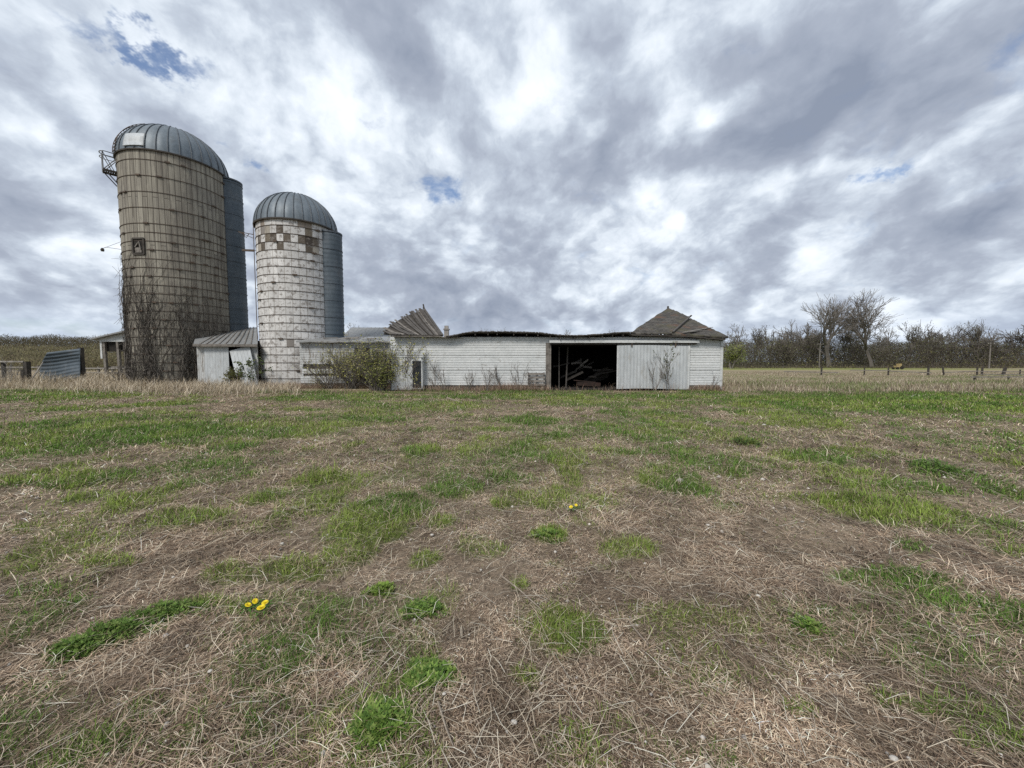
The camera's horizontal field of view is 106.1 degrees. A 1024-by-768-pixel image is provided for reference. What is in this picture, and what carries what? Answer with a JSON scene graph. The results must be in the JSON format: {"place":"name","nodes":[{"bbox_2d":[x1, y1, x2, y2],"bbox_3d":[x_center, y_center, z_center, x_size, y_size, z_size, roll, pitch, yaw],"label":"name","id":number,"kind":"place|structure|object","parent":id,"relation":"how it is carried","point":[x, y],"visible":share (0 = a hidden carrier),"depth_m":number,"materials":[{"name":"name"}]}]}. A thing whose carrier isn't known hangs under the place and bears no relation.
{"place":"outdoors","nodes":[
{"label":"outdoors","id":0,"kind":"place"},
{"bbox_2d":[0,368,126,385],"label":"pasture grass","id":1,"kind":"structure","parent":0,"point":[94,376],"depth_m":27.49,"materials":[{"name":"plant"}]},
{"bbox_2d":[345,327,392,336],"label":"shed","id":2,"kind":"structure","parent":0,"point":[364,331],"depth_m":34.56,"materials":[{"name":"grey metal"}]},
{"bbox_2d":[0,362,1023,767],"bbox_3d":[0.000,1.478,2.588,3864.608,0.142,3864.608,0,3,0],"label":"ground","id":3,"kind":"structure","parent":0,"point":[472,564],"depth_m":3.07,"materials":[{"name":"soil"}]},
{"bbox_2d":[0,355,24,381],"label":"bare sapling","id":4,"kind":"object","parent":3,"relation":"on","point":[8,370],"visible":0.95,"depth_m":26.91,"materials":[{"name":"plant"}]},
{"bbox_2d":[0,361,31,383],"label":"farm fence","id":5,"kind":"object","parent":3,"relation":"on","point":[25,371],"visible":0.67,"depth_m":27.40,"materials":[{"name":"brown wood"}]},
{"bbox_2d":[0,365,39,371],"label":"farm fence","id":6,"kind":"object","parent":3,"relation":"on","point":[37,367],"visible":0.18,"depth_m":37.96,"materials":[{"name":"grey wood"}]},
{"bbox_2d":[40,349,79,381],"bbox_3d":[-33.719,-1.287,28.589,3.677,2.697,0.511,0,3,3],"label":"metal sheet","id":7,"kind":"object","parent":3,"relation":"on","point":[66,362],"visible":0.83,"depth_m":28.65,"materials":[{"name":"grey metal"}]},
{"bbox_2d":[42,631,120,669],"bbox_3d":[-2.468,1.470,2.211,0.326,0.085,0.296,3,4,39],"label":"weed clump","id":8,"kind":"object","parent":3,"relation":"on","point":[78,638],"visible":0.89,"depth_m":2.16,"materials":[{"name":"green plant"}]},
{"bbox_2d":[77,347,85,377],"bbox_3d":[-32.477,-1.306,29.073,0.240,2.890,0.240,0,3,0],"label":"fence post","id":9,"kind":"object","parent":3,"relation":"on","point":[82,363],"visible":0.64,"depth_m":29.00,"materials":[{"name":"brown wood"}]},
{"bbox_2d":[85,366,122,374],"bbox_3d":[-37.981,-0.949,36.077,4.287,1.380,0.195,0,3,0],"label":"farm fence","id":10,"kind":"object","parent":3,"relation":"on","point":[98,368],"visible":0.1,"depth_m":35.97,"materials":[{"name":"grey wood"}]},
{"bbox_2d":[90,330,124,376],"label":"pole shed","id":11,"kind":"structure","parent":3,"relation":"on","point":[110,342],"depth_m":33.91,"materials":[{"name":"white paint"}]},
{"bbox_2d":[107,366,124,381],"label":"bare sapling","id":12,"kind":"object","parent":3,"relation":"on","point":[120,373],"visible":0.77,"depth_m":26.41,"materials":[{"name":"brown plant"}]},
{"bbox_2d":[86,616,169,650],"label":"weed clump","id":13,"kind":"object","parent":3,"relation":"on","point":[126,624],"visible":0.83,"depth_m":2.31,"materials":[{"name":"green plant"}]},
{"bbox_2d":[122,367,144,384],"bbox_3d":[-24.684,-0.459,25.251,1.671,1.367,1.160,3,4,38],"label":"bare sapling","id":14,"kind":"object","parent":3,"relation":"on","point":[136,374],"visible":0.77,"depth_m":25.00,"materials":[{"name":"brown plant"}]},
{"bbox_2d":[0,375,304,397],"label":"bleached grass","id":15,"kind":"structure","parent":3,"relation":"on","point":[148,387],"depth_m":21.34,"materials":[{"name":"plant"}]},
{"bbox_2d":[127,598,215,621],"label":"weed clump","id":16,"kind":"object","parent":3,"relation":"on","point":[170,605],"visible":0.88,"depth_m":2.52,"materials":[{"name":"green plant"}]},
{"bbox_2d":[98,123,248,383],"bbox_3d":[-23.801,-8.977,27.847,6.859,17.946,6.294,0,3,0],"label":"silo","id":17,"kind":"object","parent":3,"relation":"on","point":[180,195],"visible":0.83,"depth_m":25.51,"materials":[{"name":"concrete"}]},
{"bbox_2d":[112,251,150,382],"bbox_3d":[-25.384,-3.971,25.566,3.974,9.786,1.170,2,4,30],"label":"climbing vine","id":18,"kind":"object","parent":17,"relation":"attached to","point":[126,342],"visible":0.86,"depth_m":25.39,"materials":[{"name":"brown plant"}]},
{"bbox_2d":[113,254,194,384],"bbox_3d":[-23.775,-3.867,25.253,4.885,9.257,1.178,0,3,-7],"label":"climbing vine","id":19,"kind":"object","parent":17,"relation":"attached to","point":[145,373],"visible":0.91,"depth_m":25.11,"materials":[{"name":"brown plant"}]},
{"bbox_2d":[130,276,230,384],"bbox_3d":[-22.170,-3.393,26.478,2.389,8.253,5.602,3,4,43],"label":"climbing vine","id":20,"kind":"object","parent":17,"relation":"attached to","point":[193,373],"visible":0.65,"depth_m":25.68,"materials":[{"name":"brown plant"}]},
{"bbox_2d":[193,327,260,384],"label":"shed","id":21,"kind":"structure","parent":3,"relation":"on","point":[214,360],"depth_m":24.93,"materials":[{"name":"white paint"}]},
{"bbox_2d":[204,347,229,383],"bbox_3d":[-19.074,-1.167,24.899,1.577,2.629,0.037,0,3,0],"label":"sliding door","id":22,"kind":"structure","parent":21,"relation":"in","point":[216,359],"depth_m":24.87,"materials":[{"name":"white paint"}]},
{"bbox_2d":[222,367,241,384],"bbox_3d":[-17.546,-0.433,24.355,1.322,1.427,1.358,0,3,0],"label":"sapling","id":23,"kind":"object","parent":3,"relation":"on","point":[232,373],"visible":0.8,"depth_m":24.16,"materials":[{"name":"green plant"}]},
{"bbox_2d":[230,347,257,387],"bbox_3d":[-17.091,-1.083,24.553,2.173,2.765,0.650,0,3,0],"label":"leaning door","id":24,"kind":"structure","parent":3,"relation":"on","point":[242,355],"depth_m":24.63,"materials":[{"name":"white paint"}]},
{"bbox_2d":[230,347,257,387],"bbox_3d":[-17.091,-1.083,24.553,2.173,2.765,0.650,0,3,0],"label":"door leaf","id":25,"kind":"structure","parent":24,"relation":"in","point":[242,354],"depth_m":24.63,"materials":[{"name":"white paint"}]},
{"bbox_2d":[237,602,258,613],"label":"dandelion","id":26,"kind":"object","parent":3,"relation":"on","point":[248,604],"visible":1,"depth_m":2.54,"materials":[{"name":"yellow plant"}]},
{"bbox_2d":[233,355,272,385],"bbox_3d":[-16.164,-0.768,24.069,1.915,2.087,1.142,0,3,0],"label":"sapling","id":27,"kind":"object","parent":3,"relation":"on","point":[248,361],"visible":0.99,"depth_m":24.00,"materials":[{"name":"green plant"}]},
{"bbox_2d":[243,598,262,609],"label":"dandelion","id":28,"kind":"object","parent":3,"relation":"on","point":[255,601],"visible":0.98,"depth_m":2.58,"materials":[{"name":"yellow plant"}]},
{"bbox_2d":[250,604,270,616],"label":"dandelion","id":29,"kind":"object","parent":3,"relation":"on","point":[260,607],"visible":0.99,"depth_m":2.50,"materials":[{"name":"yellow plant"}]},
{"bbox_2d":[256,599,273,608],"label":"dandelion","id":30,"kind":"object","parent":3,"relation":"on","point":[264,602],"visible":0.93,"depth_m":2.56,"materials":[{"name":"yellow plant"}]},
{"bbox_2d":[238,192,344,385],"bbox_3d":[-14.764,-6.542,27.038,5.719,13.178,5.205,1,4,23],"label":"silo","id":31,"kind":"object","parent":3,"relation":"on","point":[299,258],"visible":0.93,"depth_m":25.06,"materials":[{"name":"concrete"}]},
{"bbox_2d":[292,349,362,388],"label":"shrub","id":32,"kind":"object","parent":3,"relation":"on","point":[319,375],"visible":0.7,"depth_m":23.36,"materials":[{"name":"brown plant"}]},
{"bbox_2d":[296,336,390,386],"bbox_3d":[-10.287,-1.600,25.976,6.403,3.472,3.750,0,3,0],"label":"lean to","id":33,"kind":"object","parent":3,"relation":"on","point":[310,349],"visible":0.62,"depth_m":24.43,"materials":[{"name":"white wood"}]},
{"bbox_2d":[315,339,390,388],"bbox_3d":[-9.414,-0.791,23.328,4.560,4.100,3.548,0,3,0],"label":"shrub","id":34,"kind":"object","parent":3,"relation":"on","point":[348,364],"visible":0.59,"depth_m":23.04,"materials":[{"name":"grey plant"}]},
{"bbox_2d":[328,330,403,390],"bbox_3d":[-7.755,-1.369,21.817,4.066,3.580,4.023,1,3,10],"label":"shrub","id":35,"kind":"object","parent":3,"relation":"on","point":[365,354],"visible":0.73,"depth_m":21.29,"materials":[{"name":"green plant"}]},
{"bbox_2d":[354,356,395,390],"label":"shrub","id":36,"kind":"object","parent":3,"relation":"on","point":[382,383],"visible":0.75,"depth_m":21.17,"materials":[{"name":"green plant"}]},
{"bbox_2d":[359,580,395,597],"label":"weed clump","id":37,"kind":"object","parent":3,"relation":"on","point":[382,586],"visible":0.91,"depth_m":2.78,"materials":[{"name":"green plant"}]},
{"bbox_2d":[343,689,423,767],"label":"weed clump","id":38,"kind":"object","parent":3,"relation":"on","point":[378,715],"visible":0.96,"depth_m":1.69,"materials":[{"name":"green plant"}]},
{"bbox_2d":[376,335,434,390],"bbox_3d":[-5.822,-1.200,21.751,3.933,3.279,2.862,1,4,23],"label":"shrub","id":39,"kind":"object","parent":3,"relation":"on","point":[410,355],"visible":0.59,"depth_m":21.31,"materials":[{"name":"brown plant"}]},
{"bbox_2d":[390,595,451,621],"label":"weed clump","id":40,"kind":"object","parent":3,"relation":"on","point":[423,605],"visible":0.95,"depth_m":2.53,"materials":[{"name":"green plant"}]},
{"bbox_2d":[395,653,466,698],"bbox_3d":[-0.402,1.485,1.984,0.341,0.075,0.316,0,3,0],"label":"weed clump","id":41,"kind":"object","parent":3,"relation":"on","point":[424,670],"visible":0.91,"depth_m":1.96,"materials":[{"name":"green plant"}]},
{"bbox_2d":[425,360,439,385],"bbox_3d":[-4.611,-0.675,21.858,1.055,2.147,0.591,2,4,37],"label":"bare sapling","id":42,"kind":"object","parent":3,"relation":"on","point":[434,370],"visible":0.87,"depth_m":21.81,"materials":[{"name":"brown plant"}]},
{"bbox_2d":[435,369,445,389],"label":"bare sapling","id":43,"kind":"object","parent":3,"relation":"on","point":[440,378],"visible":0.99,"depth_m":21.40,"materials":[{"name":"brown plant"}]},
{"bbox_2d":[437,701,453,745],"bbox_3d":[-0.296,1.493,1.697,0.009,0.036,0.208,-2,4,-28],"label":"stick","id":44,"kind":"object","parent":3,"relation":"on","point":[441,713],"visible":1,"depth_m":1.70,"materials":[{"name":"beige wood"}]},
{"bbox_2d":[463,372,474,390],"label":"bare sapling","id":45,"kind":"object","parent":3,"relation":"on","point":[469,385],"visible":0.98,"depth_m":21.56,"materials":[{"name":"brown plant"}]},
{"bbox_2d":[481,364,498,389],"bbox_3d":[-1.187,-0.361,21.629,0.939,1.553,1.185,-2,4,-35],"label":"bare sapling","id":46,"kind":"object","parent":3,"relation":"on","point":[490,375],"visible":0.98,"depth_m":21.61,"materials":[{"name":"brown plant"}]},
{"bbox_2d":[486,366,502,386],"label":"bare sapling","id":47,"kind":"object","parent":3,"relation":"on","point":[495,376],"visible":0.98,"depth_m":21.70,"materials":[{"name":"brown plant"}]},
{"bbox_2d":[263,379,725,391],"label":"dead weeds","id":48,"kind":"object","parent":3,"relation":"on","point":[524,388],"visible":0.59,"depth_m":21.56,"materials":[{"name":"plant"}]},
{"bbox_2d":[0,388,1023,767],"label":"dry straw","id":49,"kind":"object","parent":3,"relation":"on","point":[768,740],"visible":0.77,"depth_m":2.33,"materials":[{"name":"beige plant"}]},
{"bbox_2d":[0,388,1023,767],"bbox_3d":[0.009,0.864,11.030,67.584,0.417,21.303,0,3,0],"label":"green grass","id":50,"kind":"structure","parent":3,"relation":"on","point":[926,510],"depth_m":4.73,"materials":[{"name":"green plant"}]},
{"bbox_2d":[0,432,1023,767],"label":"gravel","id":51,"kind":"structure","parent":3,"relation":"on","point":[538,556],"depth_m":2.98,"materials":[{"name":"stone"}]},
{"bbox_2d":[499,574,541,609],"bbox_3d":[0.053,1.443,2.684,0.014,0.023,0.514,-2,4,-34],"label":"stick","id":52,"kind":"object","parent":3,"relation":"on","point":[519,590],"visible":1,"depth_m":2.68,"materials":[{"name":"beige wood"}]},
{"bbox_2d":[510,363,530,388],"bbox_3d":[0.285,-0.455,21.532,1.395,1.750,0.864,3,4,39],"label":"bare sapling","id":53,"kind":"object","parent":3,"relation":"on","point":[517,375],"visible":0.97,"depth_m":21.55,"materials":[{"name":"brown plant"}]},
{"bbox_2d":[528,372,544,388],"bbox_3d":[1.381,-0.144,21.807,0.960,1.021,0.328,0,3,0],"label":"pallet","id":54,"kind":"object","parent":3,"relation":"on","point":[543,377],"visible":0.73,"depth_m":21.79,"materials":[{"name":"grey wood"}]},
{"bbox_2d":[527,527,564,545],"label":"weed clump","id":55,"kind":"object","parent":3,"relation":"on","point":[546,531],"visible":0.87,"depth_m":3.60,"materials":[{"name":"green plant"}]},
{"bbox_2d":[390,306,727,390],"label":"barn","id":56,"kind":"structure","parent":3,"relation":"on","point":[629,357],"depth_m":21.93,"materials":[{"name":"white paint"}]},
{"bbox_2d":[383,304,443,335],"bbox_3d":[-6.182,-3.934,23.023,3.042,2.360,4.428,-2,4,-26],"label":"roof wreck","id":57,"kind":"object","parent":56,"relation":"on","point":[421,322],"visible":0.98,"depth_m":23.02,"materials":[{"name":"grey wood"}]},
{"bbox_2d":[567,371,582,380],"bbox_3d":[3.828,-0.489,23.525,1.082,0.641,0.060,1,3,18],"label":"fallen board","id":58,"kind":"object","parent":56,"relation":"on","point":[575,375],"visible":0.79,"depth_m":23.50,"materials":[{"name":"grey wood"}]},
{"bbox_2d":[573,380,600,385],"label":"fallen beam","id":59,"kind":"structure","parent":56,"relation":"on","point":[587,383],"depth_m":23.29,"materials":[{"name":"brown wood"}]},
{"bbox_2d":[578,367,608,386],"bbox_3d":[5.194,-0.161,24.506,2.101,1.856,0.950,0,3,0],"label":"crumpled sheet","id":60,"kind":"object","parent":56,"relation":"in","point":[598,378],"visible":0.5,"depth_m":24.46,"materials":[{"name":"grey metal"}]},
{"bbox_2d":[616,343,689,388],"bbox_3d":[7.994,-1.029,21.805,4.123,2.688,0.096,0,3,0],"label":"sliding door","id":61,"kind":"structure","parent":56,"relation":"in","point":[633,361],"depth_m":21.81,"materials":[{"name":"white paint"}]},
{"bbox_2d":[558,347,559,387],"bbox_3d":[2.814,-0.965,23.032,0.060,2.502,0.160,0,3,0],"label":"barn stud","id":62,"kind":"object","parent":3,"relation":"on","point":[559,369],"visible":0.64,"depth_m":23.02,"materials":[{"name":"grey wood"}]},
{"bbox_2d":[565,347,567,387],"bbox_3d":[3.283,-0.965,23.032,0.060,2.503,0.201,3,5,45],"label":"barn stud","id":63,"kind":"object","parent":3,"relation":"on","point":[566,368],"visible":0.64,"depth_m":23.01,"materials":[{"name":"grey wood"}]},
{"bbox_2d":[629,622,647,643],"bbox_3d":[0.746,1.470,2.272,0.012,0.025,0.206,-1,3,-11],"label":"stick","id":64,"kind":"object","parent":3,"relation":"on","point":[634,628],"visible":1,"depth_m":2.28,"materials":[{"name":"beige wood"}]},
{"bbox_2d":[648,357,672,390],"bbox_3d":[8.161,-0.556,21.556,1.422,1.951,1.281,-2,4,-36],"label":"sapling","id":65,"kind":"object","parent":3,"relation":"on","point":[661,373],"visible":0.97,"depth_m":21.34,"materials":[{"name":"brown plant"}]},
{"bbox_2d":[653,342,679,391],"bbox_3d":[8.342,-0.937,21.412,0.984,2.740,2.454,-1,3,-9],"label":"sapling","id":66,"kind":"object","parent":3,"relation":"on","point":[666,367],"visible":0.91,"depth_m":21.04,"materials":[{"name":"brown plant"}]},
{"bbox_2d":[723,342,748,368],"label":"leafing tree","id":67,"kind":"object","parent":3,"relation":"on","point":[733,354],"visible":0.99,"depth_m":91.31,"materials":[{"name":"green plant"}]},
{"bbox_2d":[724,323,755,366],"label":"bare tree","id":68,"kind":"object","parent":3,"relation":"on","point":[737,341],"visible":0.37,"depth_m":121.41,"materials":[{"name":"brown plant"}]},
{"bbox_2d":[725,436,762,447],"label":"weed clump","id":69,"kind":"object","parent":3,"relation":"on","point":[752,439],"visible":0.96,"depth_m":7.75,"materials":[{"name":"green plant"}]},
{"bbox_2d":[751,328,766,348],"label":"bare tree","id":70,"kind":"object","parent":3,"relation":"on","point":[759,331],"visible":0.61,"depth_m":120.99,"materials":[{"name":"brown plant"}]},
{"bbox_2d":[750,325,770,357],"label":"bare tree","id":71,"kind":"object","parent":3,"relation":"on","point":[760,335],"visible":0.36,"depth_m":122.52,"materials":[{"name":"brown plant"}]},
{"bbox_2d":[763,329,777,359],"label":"bare tree","id":72,"kind":"object","parent":3,"relation":"on","point":[773,334],"visible":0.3,"depth_m":128.24,"materials":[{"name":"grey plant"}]},
{"bbox_2d":[774,333,786,366],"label":"bare tree","id":73,"kind":"object","parent":3,"relation":"on","point":[778,338],"visible":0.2,"depth_m":121.94,"materials":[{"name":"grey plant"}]},
{"bbox_2d":[764,330,805,365],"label":"bare tree","id":74,"kind":"object","parent":3,"relation":"on","point":[787,340],"visible":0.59,"depth_m":117.57,"materials":[{"name":"brown plant"}]},
{"bbox_2d":[776,326,807,360],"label":"bare tree","id":75,"kind":"object","parent":3,"relation":"on","point":[790,338],"visible":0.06,"depth_m":125.99,"materials":[{"name":"brown plant"}]},
{"bbox_2d":[773,322,832,361],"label":"bare tree","id":76,"kind":"object","parent":3,"relation":"on","point":[807,324],"visible":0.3,"depth_m":124.49,"materials":[{"name":"brown plant"}]},
{"bbox_2d":[801,328,820,361],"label":"bare tree","id":77,"kind":"object","parent":3,"relation":"on","point":[811,344],"visible":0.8,"depth_m":113.64,"materials":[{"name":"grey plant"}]},
{"bbox_2d":[787,613,835,637],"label":"weed clump","id":78,"kind":"object","parent":3,"relation":"on","point":[808,623],"visible":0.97,"depth_m":2.33,"materials":[{"name":"green plant"}]},
{"bbox_2d":[786,288,902,367],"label":"bare tree","id":79,"kind":"object","parent":3,"relation":"on","point":[829,324],"visible":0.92,"depth_m":109.92,"materials":[{"name":"grey plant"}]},
{"bbox_2d":[832,325,858,363],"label":"bare tree","id":80,"kind":"object","parent":3,"relation":"on","point":[846,341],"visible":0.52,"depth_m":116.22,"materials":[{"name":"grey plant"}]},
{"bbox_2d":[837,328,863,363],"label":"bare tree","id":81,"kind":"object","parent":3,"relation":"on","point":[851,342],"visible":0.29,"depth_m":122.44,"materials":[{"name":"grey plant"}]},
{"bbox_2d":[843,331,874,360],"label":"bare tree","id":82,"kind":"object","parent":3,"relation":"on","point":[860,346],"visible":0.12,"depth_m":125.36,"materials":[{"name":"brown plant"}]},
{"bbox_2d":[831,288,899,367],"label":"bare tree","id":83,"kind":"object","parent":3,"relation":"on","point":[863,327],"visible":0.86,"depth_m":107.78,"materials":[{"name":"brown plant"}]},
{"bbox_2d":[722,371,1023,393],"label":"field weeds","id":84,"kind":"object","parent":3,"relation":"on","point":[987,384],"visible":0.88,"depth_m":26.32,"materials":[{"name":"plant"}]},
{"bbox_2d":[723,333,1023,367],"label":"woodland undergrowth","id":85,"kind":"object","parent":3,"relation":"on","point":[759,360],"visible":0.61,"depth_m":114.86,"materials":[{"name":"brown plant"}]},
{"bbox_2d":[723,347,1023,367],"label":"field brush","id":86,"kind":"object","parent":3,"relation":"on","point":[882,366],"visible":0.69,"depth_m":100.08,"materials":[{"name":"brown plant"}]},
{"bbox_2d":[867,323,910,363],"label":"bare tree","id":87,"kind":"object","parent":3,"relation":"on","point":[889,343],"visible":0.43,"depth_m":121.42,"materials":[{"name":"brown plant"}]},
{"bbox_2d":[889,754,898,761],"bbox_3d":[1.569,1.540,1.583,0.034,0.019,0.026,0,3,0],"label":"stone","id":88,"kind":"object","parent":3,"relation":"on","point":[893,757],"visible":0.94,"depth_m":1.58,"materials":[{"name":"white stone"}]},
{"bbox_2d":[892,364,903,368],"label":"tractor","id":89,"kind":"object","parent":3,"relation":"on","point":[898,366],"visible":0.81,"depth_m":83.54,"materials":[{"name":"yellow paint"}]},
{"bbox_2d":[784,366,1023,374],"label":"field fence","id":90,"kind":"object","parent":3,"relation":"on","point":[1004,371],"visible":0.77,"depth_m":45.85,"materials":[{"name":"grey wood"}]},
{"bbox_2d":[897,321,934,363],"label":"bare tree","id":91,"kind":"object","parent":3,"relation":"on","point":[918,331],"visible":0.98,"depth_m":114.98,"materials":[{"name":"brown plant"}]},
{"bbox_2d":[913,326,952,365],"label":"bare tree","id":92,"kind":"object","parent":3,"relation":"on","point":[931,345],"visible":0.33,"depth_m":119.93,"materials":[{"name":"brown plant"}]},
{"bbox_2d":[912,329,963,364],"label":"bare tree","id":93,"kind":"object","parent":3,"relation":"on","point":[928,333],"visible":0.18,"depth_m":121.10,"materials":[{"name":"brown plant"}]},
{"bbox_2d":[899,458,990,476],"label":"weed clump","id":94,"kind":"object","parent":3,"relation":"on","point":[936,461],"visible":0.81,"depth_m":5.74,"materials":[{"name":"green plant"}]},
{"bbox_2d":[927,322,983,363],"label":"bare tree","id":95,"kind":"object","parent":3,"relation":"on","point":[963,333],"visible":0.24,"depth_m":120.81,"materials":[{"name":"brown plant"}]},
{"bbox_2d":[958,321,985,365],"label":"bare tree","id":96,"kind":"object","parent":3,"relation":"on","point":[981,327],"visible":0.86,"depth_m":115.81,"materials":[{"name":"brown plant"}]},
{"bbox_2d":[942,327,1010,366],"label":"bare tree","id":97,"kind":"object","parent":3,"relation":"on","point":[985,339],"visible":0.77,"depth_m":114.33,"materials":[{"name":"brown plant"}]},
{"bbox_2d":[988,342,991,367],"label":"utility pole","id":98,"kind":"object","parent":3,"relation":"on","point":[989,355],"visible":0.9,"depth_m":95.71,"materials":[{"name":"grey wood"}]},
{"bbox_2d":[971,328,1020,363],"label":"bare tree","id":99,"kind":"object","parent":3,"relation":"on","point":[995,333],"visible":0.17,"depth_m":121.10,"materials":[{"name":"brown plant"}]},
{"bbox_2d":[970,376,1023,380],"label":"rail","id":100,"kind":"object","parent":3,"relation":"on","point":[975,377],"visible":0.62,"depth_m":31.99,"materials":[{"name":"grey wood"}]},
{"bbox_2d":[992,325,1023,366],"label":"bare tree","id":101,"kind":"object","parent":3,"relation":"on","point":[1017,338],"visible":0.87,"depth_m":115.54,"materials":[{"name":"brown plant"}]},
{"bbox_2d":[0,388,1023,402],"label":"lush grass","id":102,"kind":"structure","parent":0,"point":[599,392],"depth_m":19.77,"materials":[{"name":"green plant"}]},
{"bbox_2d":[0,0,1023,361],"label":"sky","id":103,"kind":"structure","parent":0,"point":[580,167],"materials":[{"name":"grey"}]},
{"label":"hill","id":104,"kind":"structure","parent":0,"visible":0},
{"bbox_2d":[0,333,100,351],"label":"hilltop wood","id":105,"kind":"object","parent":104,"relation":"on","point":[75,341],"visible":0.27,"depth_m":121.81,"materials":[{"name":"brown plant"}]},
{"bbox_2d":[0,343,124,370],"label":"hillside scrub","id":106,"kind":"object","parent":104,"relation":"on","point":[35,358],"visible":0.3,"depth_m":81.13,"materials":[{"name":"brown plant"}]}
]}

